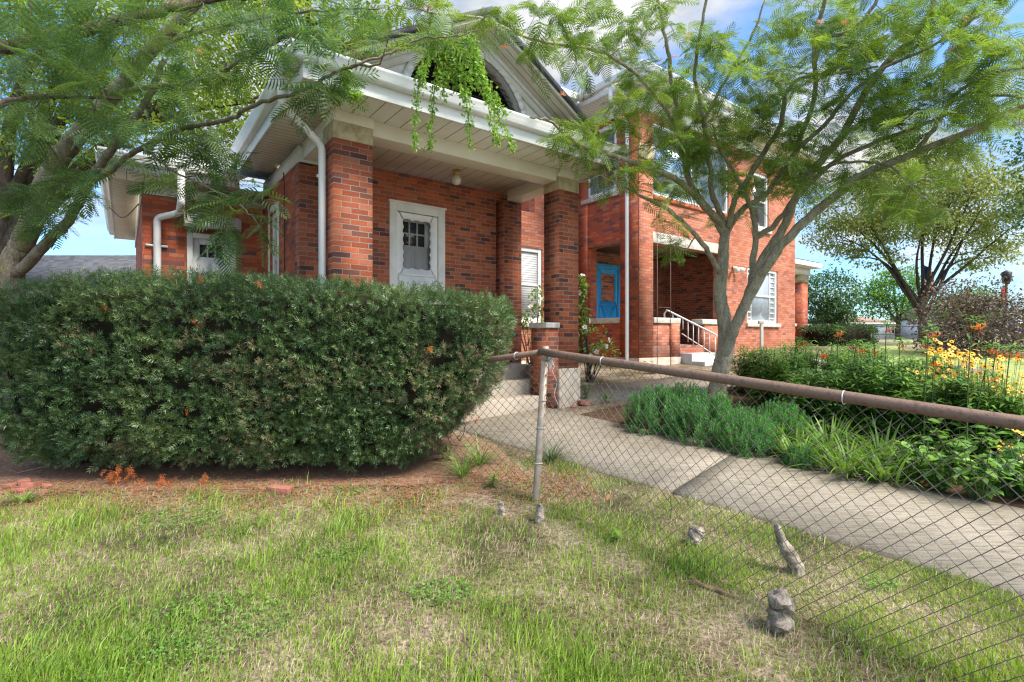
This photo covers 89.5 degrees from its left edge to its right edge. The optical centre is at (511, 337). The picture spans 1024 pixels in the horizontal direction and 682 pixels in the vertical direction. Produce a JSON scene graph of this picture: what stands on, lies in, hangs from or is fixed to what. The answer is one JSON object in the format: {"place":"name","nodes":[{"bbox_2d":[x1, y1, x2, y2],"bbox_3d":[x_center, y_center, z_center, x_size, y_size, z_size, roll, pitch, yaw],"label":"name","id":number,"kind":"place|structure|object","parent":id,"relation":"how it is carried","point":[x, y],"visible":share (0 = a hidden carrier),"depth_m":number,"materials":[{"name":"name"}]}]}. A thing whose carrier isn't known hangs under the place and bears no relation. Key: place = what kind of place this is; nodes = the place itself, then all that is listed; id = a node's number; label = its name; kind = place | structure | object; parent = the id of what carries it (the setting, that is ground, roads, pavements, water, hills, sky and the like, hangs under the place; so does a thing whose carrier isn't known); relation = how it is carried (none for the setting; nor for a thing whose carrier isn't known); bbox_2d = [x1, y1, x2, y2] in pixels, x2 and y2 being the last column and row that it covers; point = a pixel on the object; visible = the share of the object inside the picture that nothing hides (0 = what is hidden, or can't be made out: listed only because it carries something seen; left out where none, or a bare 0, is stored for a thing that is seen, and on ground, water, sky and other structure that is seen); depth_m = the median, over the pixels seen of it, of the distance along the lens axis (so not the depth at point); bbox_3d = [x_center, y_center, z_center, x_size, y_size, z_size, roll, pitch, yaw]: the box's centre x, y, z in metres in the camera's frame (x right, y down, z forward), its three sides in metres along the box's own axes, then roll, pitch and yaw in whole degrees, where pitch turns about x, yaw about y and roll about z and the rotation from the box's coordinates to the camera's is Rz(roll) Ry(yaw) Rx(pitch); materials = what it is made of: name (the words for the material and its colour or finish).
{"place":"outdoors","nodes":[
{"label":"outdoors","id":0,"kind":"place"},
{"bbox_2d":[0,339,1023,681],"bbox_3d":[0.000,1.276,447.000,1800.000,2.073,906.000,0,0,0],"label":"ground","id":1,"kind":"structure","parent":0,"point":[382,637],"depth_m":2.93,"materials":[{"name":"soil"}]},
{"bbox_2d":[0,486,51,503],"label":"lilyturf","id":2,"kind":"object","parent":1,"relation":"on","point":[27,499],"visible":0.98,"depth_m":4.06,"materials":[{"name":"green plant"}]},
{"bbox_2d":[26,255,135,297],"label":"neighbor house","id":3,"kind":"structure","parent":1,"relation":"on","point":[57,264],"depth_m":25.36,"materials":[{"name":"white"}]},
{"bbox_2d":[0,0,288,237],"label":"mimosa tree","id":4,"kind":"object","parent":1,"relation":"on","point":[50,35],"visible":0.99,"depth_m":3.89,"materials":[{"name":"green plant"}]},
{"bbox_2d":[73,632,218,681],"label":"clover","id":5,"kind":"object","parent":1,"relation":"on","point":[147,662],"visible":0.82,"depth_m":2.33,"materials":[{"name":"green plant"}]},
{"bbox_2d":[136,503,223,529],"bbox_3d":[-2.426,1.305,3.777,0.586,0.080,0.399,0,0,0],"label":"clover","id":6,"kind":"object","parent":1,"relation":"on","point":[219,510],"visible":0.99,"depth_m":3.78,"materials":[{"name":"green plant"}]},
{"bbox_2d":[124,589,290,659],"bbox_3d":[-1.518,1.426,2.591,0.799,0.090,0.516,0,0,0],"label":"clover","id":7,"kind":"object","parent":1,"relation":"on","point":[229,617],"visible":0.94,"depth_m":2.58,"materials":[{"name":"green plant"}]},
{"bbox_2d":[0,0,419,254],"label":"shade tree","id":8,"kind":"object","parent":1,"relation":"on","point":[221,105],"visible":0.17,"depth_m":13.10,"materials":[{"name":"green plant"}]},
{"bbox_2d":[0,0,500,421],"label":"mimosa tree","id":9,"kind":"object","parent":1,"relation":"on","point":[22,253],"visible":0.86,"depth_m":4.96,"materials":[{"name":"green plant"}]},
{"bbox_2d":[0,262,516,486],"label":"yew hedge","id":10,"kind":"object","parent":1,"relation":"on","point":[243,371],"visible":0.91,"depth_m":4.44,"materials":[{"name":"green plant"}]},
{"bbox_2d":[0,433,527,491],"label":"needle litter","id":11,"kind":"object","parent":1,"relation":"on","point":[71,473],"visible":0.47,"depth_m":4.72,"materials":[{"name":"plant"}]},
{"bbox_2d":[430,449,482,478],"bbox_3d":[-0.460,1.092,4.627,0.601,0.319,0.628,0,0,-33],"label":"lilyturf","id":12,"kind":"object","parent":11,"relation":"on","point":[462,474],"visible":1,"depth_m":4.65,"materials":[{"name":"green plant"}]},
{"bbox_2d":[266,484,293,494],"bbox_3d":[-1.921,1.264,4.280,0.204,0.073,0.096,0,0,9],"label":"broken brick","id":13,"kind":"object","parent":1,"relation":"on","point":[280,489],"visible":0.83,"depth_m":4.24,"materials":[{"name":"brick"}]},
{"bbox_2d":[0,453,603,554],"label":"needle litter bits","id":14,"kind":"object","parent":1,"relation":"on","point":[239,480],"visible":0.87,"depth_m":4.27,"materials":[{"name":"brown plant"}]},
{"bbox_2d":[316,540,371,560],"bbox_3d":[-1.064,1.358,3.285,0.352,0.066,0.243,0,0,0],"label":"clover","id":15,"kind":"object","parent":1,"relation":"on","point":[342,551],"visible":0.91,"depth_m":3.27,"materials":[{"name":"green plant"}]},
{"bbox_2d":[408,575,476,605],"bbox_3d":[-0.384,1.400,2.862,0.386,0.062,0.244,0,0,0],"label":"clover","id":16,"kind":"object","parent":1,"relation":"on","point":[438,590],"visible":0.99,"depth_m":2.85,"materials":[{"name":"green plant"}]},
{"bbox_2d":[94,6,821,421],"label":"brick house","id":17,"kind":"structure","parent":1,"relation":"on","point":[370,194],"depth_m":7.43,"materials":[{"name":"red brick"}]},
{"bbox_2d":[193,238,229,288],"bbox_3d":[-4.427,-0.315,7.604,0.480,2.230,0.040,0,0,-37],"label":"door","id":18,"kind":"structure","parent":17,"relation":"in","point":[206,260],"depth_m":7.55,"materials":[{"name":"white paint"}]},
{"bbox_2d":[273,213,276,283],"bbox_3d":[-3.373,-1.135,7.507,0.090,1.370,0.520,0,0,-37],"label":"window","id":19,"kind":"structure","parent":17,"relation":"in","point":[274,215],"depth_m":7.64,"materials":[{"name":"glass"}]},
{"bbox_2d":[397,211,436,303],"bbox_3d":[-1.417,-0.700,7.666,0.670,2.240,0.172,0,0,-37],"label":"door","id":20,"kind":"structure","parent":17,"relation":"in","point":[416,234],"depth_m":7.70,"materials":[{"name":"white paint"}]},
{"bbox_2d":[340,25,516,155],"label":"pendulous shoots","id":21,"kind":"object","parent":17,"relation":"hanging from","point":[476,70],"visible":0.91,"depth_m":4.58,"materials":[{"name":"plant"}]},
{"bbox_2d":[521,247,540,326],"bbox_3d":[0.345,-1.080,11.158,0.920,1.720,0.180,0,0,-37],"label":"window","id":22,"kind":"structure","parent":17,"relation":"in","point":[530,257],"depth_m":11.23,"materials":[{"name":"white paint"}]},
{"bbox_2d":[581,124,618,204],"bbox_3d":[1.990,-3.845,11.510,0.180,1.610,1.110,0,0,-37],"label":"window","id":23,"kind":"structure","parent":17,"relation":"in","point":[591,199],"depth_m":11.48,"materials":[{"name":"white paint"}]},
{"bbox_2d":[599,268,617,317],"bbox_3d":[2.428,-0.770,13.014,0.712,1.892,0.090,0,0,-37],"label":"door","id":24,"kind":"structure","parent":17,"relation":"in","point":[607,309],"depth_m":13.04,"materials":[{"name":"blue paint"}]},
{"bbox_2d":[653,123,726,212],"bbox_3d":[4.094,-3.785,11.834,2.910,1.530,0.090,0,0,-37],"label":"window","id":25,"kind":"structure","parent":17,"relation":"in","point":[708,200],"depth_m":11.79,"materials":[{"name":"glass"}]},
{"bbox_2d":[751,172,771,234],"bbox_3d":[6.525,-3.525,13.601,0.960,1.550,0.180,0,0,-37],"label":"window","id":26,"kind":"structure","parent":17,"relation":"in","point":[761,217],"depth_m":13.72,"materials":[{"name":"white paint"}]},
{"bbox_2d":[746,267,780,326],"bbox_3d":[6.613,-1.035,13.667,1.720,1.530,0.180,0,0,-37],"label":"window","id":27,"kind":"structure","parent":17,"relation":"in","point":[763,307],"depth_m":13.85,"materials":[{"name":"white paint"}]},
{"bbox_2d":[445,430,516,465],"bbox_3d":[-0.306,1.080,4.951,0.772,0.380,0.747,0,0,0],"label":"lilyturf","id":28,"kind":"object","parent":1,"relation":"on","point":[481,461],"visible":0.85,"depth_m":4.95,"materials":[{"name":"green plant"}]},
{"bbox_2d":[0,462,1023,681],"bbox_3d":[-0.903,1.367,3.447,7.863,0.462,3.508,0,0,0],"label":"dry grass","id":29,"kind":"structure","parent":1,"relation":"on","point":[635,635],"depth_m":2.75,"materials":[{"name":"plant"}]},
{"bbox_2d":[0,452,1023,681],"bbox_3d":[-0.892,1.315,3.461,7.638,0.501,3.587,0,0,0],"label":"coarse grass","id":30,"kind":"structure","parent":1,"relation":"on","point":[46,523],"depth_m":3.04,"materials":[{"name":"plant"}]},
{"bbox_2d":[521,285,543,363],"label":"hibiscus shrub","id":31,"kind":"object","parent":1,"relation":"on","point":[523,323],"visible":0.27,"depth_m":9.51,"materials":[{"name":"green plant"}]},
{"bbox_2d":[534,503,544,523],"bbox_3d":[0.197,1.278,3.740,0.078,0.162,0.080,0,0,0],"label":"rock","id":32,"kind":"object","parent":1,"relation":"on","point":[539,513],"visible":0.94,"depth_m":3.71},
{"bbox_2d":[517,439,579,465],"bbox_3d":[0.355,1.071,4.991,0.703,0.339,0.645,0,0,0],"label":"lilyturf","id":33,"kind":"object","parent":1,"relation":"on","point":[549,456],"visible":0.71,"depth_m":5.00,"materials":[{"name":"green plant"}]},
{"bbox_2d":[578,274,621,382],"bbox_3d":[1.425,-0.165,9.220,1.028,1.941,0.702,0,0,0],"label":"hibiscus shrub","id":34,"kind":"object","parent":1,"relation":"on","point":[584,325],"visible":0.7,"depth_m":9.17,"materials":[{"name":"green plant"}]},
{"bbox_2d":[657,234,670,365],"bbox_3d":[3.109,-0.685,10.573,0.452,2.850,0.022,0,0,-37],"label":"wire trellis","id":35,"kind":"object","parent":1,"relation":"on","point":[663,307],"visible":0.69,"depth_m":10.49,"materials":[{"name":"metal"}]},
{"bbox_2d":[688,525,704,548],"bbox_3d":[1.208,1.316,3.397,0.108,0.155,0.098,0,0,0],"label":"rock","id":36,"kind":"object","parent":1,"relation":"on","point":[696,535],"visible":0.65,"depth_m":3.37,"materials":[{"name":"stone"}]},
{"bbox_2d":[675,577,737,599],"bbox_3d":[1.094,1.414,2.929,0.357,0.061,0.052,0,0,35],"label":"dead root","id":37,"kind":"object","parent":1,"relation":"on","point":[716,589],"visible":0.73,"depth_m":2.91,"materials":[{"name":"brown wood"}]},
{"bbox_2d":[450,346,1023,681],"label":"chain link fence","id":38,"kind":"object","parent":1,"relation":"on","point":[952,413],"visible":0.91,"depth_m":2.78,"materials":[{"name":"metal"}]},
{"bbox_2d":[765,586,795,635],"bbox_3d":[1.321,1.367,2.565,0.127,0.264,0.140,0,0,-39],"label":"rock","id":39,"kind":"object","parent":1,"relation":"on","point":[779,610],"visible":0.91,"depth_m":2.53,"materials":[{"name":"stone"}]},
{"bbox_2d":[774,523,804,576],"bbox_3d":[1.657,1.269,3.083,0.182,0.320,0.098,0,0,0],"label":"rock","id":40,"kind":"object","parent":1,"relation":"on","point":[791,560],"visible":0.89,"depth_m":3.06,"materials":[{"name":"stone"}]},
{"bbox_2d":[772,340,821,370],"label":"lily stand","id":41,"kind":"object","parent":1,"relation":"on","point":[800,348],"visible":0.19,"depth_m":8.62,"materials":[{"name":"green plant"}]},
{"bbox_2d":[779,441,820,469],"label":"spurge bush","id":42,"kind":"object","parent":1,"relation":"on","point":[792,455],"visible":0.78,"depth_m":4.82,"materials":[{"name":"plant"}]},
{"bbox_2d":[798,323,879,345],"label":"boxwood hedge","id":43,"kind":"object","parent":1,"relation":"on","point":[821,335],"visible":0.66,"depth_m":15.00,"materials":[{"name":"green plant"}]},
{"bbox_2d":[808,263,872,325],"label":"round tree","id":44,"kind":"object","parent":1,"relation":"on","point":[834,310],"visible":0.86,"depth_m":54.99,"materials":[{"name":"green plant"}]},
{"bbox_2d":[809,315,895,338],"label":"pavilion","id":45,"kind":"structure","parent":1,"relation":"on","point":[870,321],"depth_m":59.71,"materials":[{"name":"white"}]},
{"bbox_2d":[860,324,893,338],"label":"white building","id":46,"kind":"structure","parent":1,"relation":"on","point":[882,329],"depth_m":79.30,"materials":[{"name":"white"}]},
{"bbox_2d":[861,573,899,591],"bbox_3d":[2.087,1.391,2.933,0.229,0.044,0.152,0,0,0],"label":"clover","id":47,"kind":"object","parent":1,"relation":"on","point":[874,583],"visible":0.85,"depth_m":2.92,"materials":[{"name":"green plant"}]},
{"bbox_2d":[848,264,939,339],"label":"bright tree","id":48,"kind":"object","parent":1,"relation":"on","point":[879,297],"visible":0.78,"depth_m":45.72,"materials":[{"name":"green plant"}]},
{"bbox_2d":[795,129,1023,341],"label":"honey locust","id":49,"kind":"object","parent":1,"relation":"on","point":[879,231],"visible":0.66,"depth_m":23.49,"materials":[{"name":"green plant"}]},
{"bbox_2d":[889,308,998,338],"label":"house","id":50,"kind":"structure","parent":1,"relation":"on","point":[907,329],"depth_m":77.69,"materials":[{"name":"white"}]},
{"bbox_2d":[896,271,1023,357],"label":"purple shrub","id":51,"kind":"object","parent":1,"relation":"on","point":[993,330],"visible":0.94,"depth_m":12.38,"materials":[{"name":"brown plant"}]},
{"bbox_2d":[934,284,1014,328],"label":"tree","id":52,"kind":"object","parent":1,"relation":"on","point":[974,291],"visible":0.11,"depth_m":49.71,"materials":[{"name":"brown plant"}]},
{"bbox_2d":[981,125,1023,230],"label":"dense tree","id":53,"kind":"object","parent":1,"relation":"on","point":[1012,164],"visible":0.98,"depth_m":16.70,"materials":[{"name":"green plant"}]},
{"bbox_2d":[1001,270,1011,342],"bbox_3d":[18.187,-1.110,19.003,0.324,2.700,0.317,0,0,44],"label":"lamp post","id":54,"kind":"object","parent":1,"relation":"on","point":[1007,273],"visible":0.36,"depth_m":18.95,"materials":[{"name":"black metal"}]},
{"bbox_2d":[0,0,1023,320],"label":"sky","id":55,"kind":"structure","parent":0,"point":[95,239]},
{"bbox_2d":[580,371,746,401],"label":"yard paving","id":56,"kind":"structure","parent":0,"point":[642,383],"depth_m":8.62,"materials":[{"name":"concrete"}]},
{"bbox_2d":[455,408,1023,596],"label":"sidewalk","id":57,"kind":"structure","parent":0,"point":[993,539],"depth_m":4.12,"materials":[{"name":"concrete"}]},
{"bbox_2d":[581,389,1023,508],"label":"garden soil","id":58,"kind":"structure","parent":0,"point":[1018,503],"depth_m":5.80,"materials":[{"name":"soil"}]},
{"bbox_2d":[622,383,691,435],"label":"spurge bush","id":59,"kind":"object","parent":58,"relation":"on","point":[657,402],"visible":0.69,"depth_m":5.99,"materials":[{"name":"plant"}]},
{"bbox_2d":[339,0,1023,396],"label":"mimosa tree","id":60,"kind":"object","parent":58,"relation":"on","point":[851,54],"visible":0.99,"depth_m":6.41,"materials":[{"name":"green plant"}]},
{"bbox_2d":[657,381,712,422],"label":"spurge bush","id":61,"kind":"object","parent":58,"relation":"on","point":[678,391],"visible":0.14,"depth_m":6.64,"materials":[{"name":"plant"}]},
{"bbox_2d":[665,386,748,448],"bbox_3d":[2.160,0.951,5.715,0.969,0.834,0.929,0,0,0],"label":"spurge bush","id":62,"kind":"object","parent":58,"relation":"on","point":[727,403],"visible":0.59,"depth_m":5.61,"materials":[{"name":"plant"}]},
{"bbox_2d":[714,405,785,457],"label":"spurge bush","id":63,"kind":"object","parent":58,"relation":"on","point":[747,426],"visible":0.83,"depth_m":5.19,"materials":[{"name":"plant"}]},
{"bbox_2d":[727,344,786,393],"bbox_3d":[3.970,0.509,8.200,0.956,0.812,1.081,0,0,-38],"label":"lily stand","id":64,"kind":"object","parent":58,"relation":"on","point":[744,367],"visible":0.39,"depth_m":8.19,"materials":[{"name":"green plant"}]},
{"bbox_2d":[743,351,811,408],"bbox_3d":[3.778,0.600,7.228,1.081,0.812,0.956,0,0,-20],"label":"lily stand","id":65,"kind":"object","parent":58,"relation":"on","point":[779,372],"visible":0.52,"depth_m":7.19,"materials":[{"name":"green plant"}]},
{"bbox_2d":[746,413,816,448],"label":"daylily","id":66,"kind":"object","parent":58,"relation":"on","point":[790,438],"visible":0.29,"depth_m":5.38,"materials":[{"name":"green plant"}]},
{"bbox_2d":[754,397,813,440],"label":"spurge bush","id":67,"kind":"object","parent":58,"relation":"on","point":[786,416],"visible":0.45,"depth_m":5.61,"materials":[{"name":"plant"}]},
{"bbox_2d":[751,423,855,466],"bbox_3d":[2.827,0.998,4.933,1.015,0.429,1.070,0,0,0],"label":"daylily","id":68,"kind":"object","parent":58,"relation":"on","point":[785,447],"visible":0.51,"depth_m":5.03,"materials":[{"name":"green plant"}]},
{"bbox_2d":[780,365,862,436],"bbox_3d":[3.525,0.730,5.944,1.081,0.812,0.956,0,0,38],"label":"lily stand","id":69,"kind":"object","parent":58,"relation":"on","point":[825,412],"visible":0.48,"depth_m":5.79,"materials":[{"name":"green plant"}]},
{"bbox_2d":[799,345,859,387],"bbox_3d":[4.484,0.540,7.427,0.971,0.866,1.028,0,0,-36],"label":"lily stand","id":70,"kind":"object","parent":58,"relation":"on","point":[810,361],"visible":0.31,"depth_m":7.34,"materials":[{"name":"green plant"}]},
{"bbox_2d":[787,414,887,454],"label":"daylily","id":71,"kind":"object","parent":58,"relation":"on","point":[823,429],"visible":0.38,"depth_m":5.35,"materials":[{"name":"green plant"}]},
{"bbox_2d":[818,342,875,371],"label":"lily stand","id":72,"kind":"object","parent":58,"relation":"on","point":[848,350],"visible":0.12,"depth_m":8.40,"materials":[{"name":"green plant"}]},
{"bbox_2d":[784,424,915,477],"bbox_3d":[3.000,1.015,4.703,1.073,0.456,1.064,0,0,37],"label":"daylily","id":73,"kind":"object","parent":58,"relation":"on","point":[852,461],"visible":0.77,"depth_m":4.64,"materials":[{"name":"green plant"}]},
{"bbox_2d":[842,342,873,433],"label":"tiger lily","id":74,"kind":"object","parent":58,"relation":"on","point":[860,350],"visible":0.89,"depth_m":5.79,"materials":[{"name":"green plant"}]},
{"bbox_2d":[839,346,899,383],"bbox_3d":[5.051,0.555,7.260,0.972,0.866,1.028,0,0,12],"label":"lily stand","id":75,"kind":"object","parent":58,"relation":"on","point":[869,355],"visible":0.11,"depth_m":7.14,"materials":[{"name":"green plant"}]},
{"bbox_2d":[827,354,934,442],"bbox_3d":[4.101,0.661,5.754,1.142,0.962,1.080,0,0,0],"label":"lily stand","id":76,"kind":"object","parent":58,"relation":"on","point":[872,388],"visible":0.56,"depth_m":5.58,"materials":[{"name":"green plant"}]},
{"bbox_2d":[829,438,943,488],"bbox_3d":[3.328,1.059,4.495,1.017,0.408,0.964,0,0,27],"label":"daylily","id":77,"kind":"object","parent":58,"relation":"on","point":[882,475],"visible":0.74,"depth_m":4.43,"materials":[{"name":"green plant"}]},
{"bbox_2d":[830,413,943,464],"bbox_3d":[3.521,0.987,5.082,1.066,0.451,1.124,0,0,-9],"label":"daylily","id":78,"kind":"object","parent":58,"relation":"on","point":[863,440],"visible":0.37,"depth_m":5.08,"materials":[{"name":"green plant"}]},
{"bbox_2d":[878,320,896,390],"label":"tiger lily","id":79,"kind":"object","parent":58,"relation":"on","point":[887,330],"visible":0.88,"depth_m":5.83,"materials":[{"name":"green plant"}]},
{"bbox_2d":[871,354,961,398],"bbox_3d":[5.071,0.641,6.500,1.051,0.894,1.189,0,0,15],"label":"lily stand","id":80,"kind":"object","parent":58,"relation":"on","point":[912,362],"visible":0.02,"depth_m":6.34,"materials":[{"name":"green plant"}]},
{"bbox_2d":[893,439,946,483],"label":"coneflower","id":81,"kind":"object","parent":58,"relation":"on","point":[903,443],"visible":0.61,"depth_m":4.43,"materials":[{"name":"green plant"}]},
{"bbox_2d":[914,323,941,452],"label":"tiger lily","id":82,"kind":"object","parent":58,"relation":"on","point":[933,333],"visible":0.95,"depth_m":4.98,"materials":[{"name":"green plant"}]},
{"bbox_2d":[879,433,987,488],"bbox_3d":[3.587,1.064,4.508,0.963,0.386,0.914,0,0,-16],"label":"daylily","id":83,"kind":"object","parent":58,"relation":"on","point":[927,446],"visible":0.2,"depth_m":4.57,"materials":[{"name":"green plant"}]},
{"bbox_2d":[921,354,946,450],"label":"tiger lily","id":84,"kind":"object","parent":58,"relation":"on","point":[935,360],"visible":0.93,"depth_m":5.03,"materials":[{"name":"green plant"}]},
{"bbox_2d":[898,432,970,491],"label":"coneflower","id":85,"kind":"object","parent":58,"relation":"on","point":[942,486],"visible":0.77,"depth_m":4.22,"materials":[{"name":"green plant"}]},
{"bbox_2d":[877,371,998,452],"bbox_3d":[4.377,0.777,5.347,1.135,0.853,1.003,0,0,23],"label":"lily stand","id":86,"kind":"object","parent":58,"relation":"on","point":[911,418],"visible":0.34,"depth_m":5.25,"materials":[{"name":"green plant"}]},
{"bbox_2d":[928,338,965,375],"bbox_3d":[5.325,0.553,6.336,0.489,1.096,0.310,0,0,0],"label":"black eyed susan","id":87,"kind":"object","parent":58,"relation":"on","point":[931,349],"visible":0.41,"depth_m":6.33,"materials":[{"name":"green plant"}]},
{"bbox_2d":[925,349,979,394],"bbox_3d":[4.860,0.643,5.748,0.539,1.034,0.379,0,0,0],"label":"black eyed susan","id":88,"kind":"object","parent":58,"relation":"on","point":[950,354],"visible":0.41,"depth_m":5.74,"materials":[{"name":"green plant"}]},
{"bbox_2d":[923,415,999,472],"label":"coneflower","id":89,"kind":"object","parent":58,"relation":"on","point":[991,440],"visible":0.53,"depth_m":4.65,"materials":[{"name":"green plant"}]},
{"bbox_2d":[908,368,1023,465],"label":"lily stand","id":90,"kind":"object","parent":58,"relation":"on","point":[949,401],"visible":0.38,"depth_m":4.92,"materials":[{"name":"green plant"}]},
{"bbox_2d":[952,315,989,443],"bbox_3d":[4.043,0.520,4.546,0.262,1.468,0.314,0,0,0],"label":"tiger lily","id":91,"kind":"object","parent":58,"relation":"on","point":[977,326],"visible":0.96,"depth_m":4.55,"materials":[{"name":"green plant"}]},
{"bbox_2d":[948,352,1004,400],"bbox_3d":[5.031,0.671,5.559,0.534,1.020,0.422,0,0,0],"label":"black eyed susan","id":92,"kind":"object","parent":58,"relation":"on","point":[999,367],"visible":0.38,"depth_m":5.51,"materials":[{"name":"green plant"}]},
{"bbox_2d":[933,436,1022,500],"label":"coneflower","id":93,"kind":"object","parent":58,"relation":"on","point":[994,464],"visible":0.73,"depth_m":4.06,"materials":[{"name":"green plant"}]},
{"bbox_2d":[972,366,1001,471],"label":"tiger lily","id":94,"kind":"object","parent":58,"relation":"on","point":[990,374],"visible":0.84,"depth_m":4.65,"materials":[{"name":"green plant"}]},
{"bbox_2d":[955,425,1023,462],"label":"coneflower","id":95,"kind":"object","parent":58,"relation":"on","point":[999,442],"visible":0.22,"depth_m":4.55,"materials":[{"name":"green plant"}]},
{"bbox_2d":[973,341,1007,397],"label":"tiger lily","id":96,"kind":"object","parent":58,"relation":"on","point":[992,350],"visible":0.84,"depth_m":5.04,"materials":[{"name":"orange plant"}]},
{"bbox_2d":[970,377,1023,414],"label":"black eyed susan","id":97,"kind":"object","parent":58,"relation":"on","point":[1018,391],"visible":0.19,"depth_m":4.91,"materials":[{"name":"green plant"}]},
{"bbox_2d":[970,395,1023,456],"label":"lily stand","id":98,"kind":"object","parent":58,"relation":"on","point":[1016,405],"visible":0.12,"depth_m":4.68,"materials":[{"name":"green plant"}]},
{"bbox_2d":[974,449,1023,499],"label":"spurge bush","id":99,"kind":"object","parent":58,"relation":"on","point":[1018,488],"visible":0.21,"depth_m":4.24,"materials":[{"name":"plant"}]},
{"bbox_2d":[976,355,1023,397],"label":"black eyed susan","id":100,"kind":"object","parent":58,"relation":"on","point":[1019,372],"visible":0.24,"depth_m":5.68,"materials":[{"name":"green plant"}]},
{"bbox_2d":[996,439,1023,495],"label":"coneflower","id":101,"kind":"object","parent":58,"relation":"on","point":[1019,468],"visible":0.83,"depth_m":4.07,"materials":[{"name":"green plant"}]},
{"bbox_2d":[996,342,1023,412],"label":"tiger lily","id":102,"kind":"object","parent":58,"relation":"on","point":[1017,355],"visible":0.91,"depth_m":4.74,"materials":[{"name":"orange plant"}]},
{"bbox_2d":[997,429,1023,490],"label":"black eyed susan","id":103,"kind":"object","parent":58,"relation":"on","point":[1002,454],"visible":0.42,"depth_m":4.28,"materials":[{"name":"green plant"}]},
{"bbox_2d":[817,339,1023,395],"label":"lawn","id":104,"kind":"structure","parent":0,"point":[910,352],"depth_m":12.09,"materials":[{"name":"plant"}]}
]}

